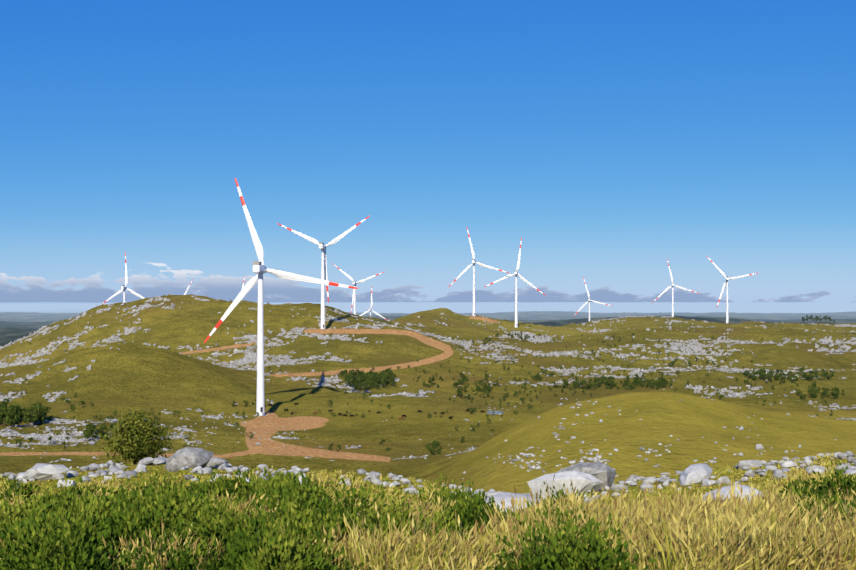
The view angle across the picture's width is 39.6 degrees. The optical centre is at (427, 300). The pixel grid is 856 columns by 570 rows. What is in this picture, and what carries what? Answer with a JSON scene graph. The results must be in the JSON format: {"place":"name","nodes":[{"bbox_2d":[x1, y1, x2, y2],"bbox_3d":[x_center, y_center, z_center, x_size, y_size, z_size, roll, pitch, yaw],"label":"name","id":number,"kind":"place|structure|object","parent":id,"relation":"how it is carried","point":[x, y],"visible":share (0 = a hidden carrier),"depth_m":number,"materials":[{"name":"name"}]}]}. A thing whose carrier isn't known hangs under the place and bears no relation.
{"place":"outdoors","nodes":[
{"label":"outdoors","id":0,"kind":"place"},
{"bbox_2d":[0,294,855,508],"bbox_3d":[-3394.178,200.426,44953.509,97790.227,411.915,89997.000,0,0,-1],"label":"terrain","id":1,"kind":"structure","parent":0,"point":[125,376],"depth_m":617.86,"materials":[{"name":"green plant"}]},
{"bbox_2d":[99,252,143,305],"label":"wind turbine","id":2,"kind":"object","parent":1,"relation":"on","point":[123,287],"visible":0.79,"depth_m":1455.31,"materials":[{"name":"white paint"}]},
{"bbox_2d":[96,408,173,463],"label":"bush","id":3,"kind":"object","parent":1,"relation":"on","point":[132,437],"visible":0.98,"depth_m":78.63,"materials":[{"name":"green plant"}]},
{"bbox_2d":[204,178,357,415],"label":"wind turbine","id":4,"kind":"object","parent":1,"relation":"on","point":[260,268],"visible":0.98,"depth_m":527.52,"materials":[{"name":"white paint"}]},
{"bbox_2d":[277,216,368,328],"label":"wind turbine","id":5,"kind":"object","parent":1,"relation":"on","point":[322,246],"visible":0.9,"depth_m":933.90,"materials":[{"name":"white paint"}]},
{"bbox_2d":[332,263,383,314],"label":"wind turbine","id":6,"kind":"object","parent":1,"relation":"on","point":[354,290],"visible":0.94,"depth_m":1640.66,"materials":[{"name":"white paint"}]},
{"bbox_2d":[360,287,387,320],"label":"wind turbine","id":7,"kind":"object","parent":1,"relation":"on","point":[370,309],"visible":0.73,"depth_m":2152.40,"materials":[{"name":"white paint"}]},
{"bbox_2d":[265,403,485,419],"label":"cattle herd","id":8,"kind":"object","parent":1,"relation":"on","point":[451,417],"visible":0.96,"depth_m":530.38},
{"bbox_2d":[269,404,515,413],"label":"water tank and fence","id":9,"kind":"object","parent":1,"relation":"on","point":[496,412],"visible":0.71,"depth_m":542.27,"materials":[{"name":"grey"}]},
{"bbox_2d":[0,315,844,454],"bbox_3d":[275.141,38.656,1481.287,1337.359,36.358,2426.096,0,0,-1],"label":"bushes","id":10,"kind":"object","parent":1,"relation":"on","point":[14,413],"visible":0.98,"depth_m":665.13,"materials":[{"name":"green plant"}]},
{"bbox_2d":[0,460,855,569],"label":"shrubs","id":11,"kind":"object","parent":1,"relation":"on","point":[64,530],"visible":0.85,"depth_m":19.91,"materials":[{"name":"green plant"}]},
{"bbox_2d":[0,452,855,569],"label":"grass","id":12,"kind":"structure","parent":1,"relation":"on","point":[680,531],"depth_m":17.97,"materials":[{"name":"plant"}]},
{"bbox_2d":[0,294,855,515],"bbox_3d":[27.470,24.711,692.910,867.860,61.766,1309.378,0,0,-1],"label":"boulders","id":13,"kind":"object","parent":1,"relation":"on","point":[582,476],"visible":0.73,"depth_m":67.31,"materials":[{"name":"stone"}]},
{"bbox_2d":[449,228,508,315],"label":"wind turbine","id":14,"kind":"object","parent":1,"relation":"on","point":[467,268],"visible":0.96,"depth_m":1421.90,"materials":[{"name":"white paint"}]},
{"bbox_2d":[484,237,545,327],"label":"wind turbine","id":15,"kind":"object","parent":1,"relation":"on","point":[523,279],"visible":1,"depth_m":1422.90,"materials":[{"name":"white paint"}]},
{"bbox_2d":[573,277,611,320],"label":"wind turbine","id":16,"kind":"object","parent":1,"relation":"on","point":[589,300],"visible":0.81,"depth_m":2194.00,"materials":[{"name":"white paint"}]},
{"bbox_2d":[652,259,697,316],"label":"wind turbine","id":17,"kind":"object","parent":1,"relation":"on","point":[667,288],"visible":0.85,"depth_m":1889.38,"materials":[{"name":"white paint"}]},
{"bbox_2d":[707,256,757,322],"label":"wind turbine","id":18,"kind":"object","parent":1,"relation":"on","point":[723,287],"visible":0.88,"depth_m":1666.37,"materials":[{"name":"white paint"}]},
{"bbox_2d":[0,0,855,303],"label":"sky","id":19,"kind":"structure","parent":0,"point":[618,139],"materials":[{"name":"blue"}]}
]}

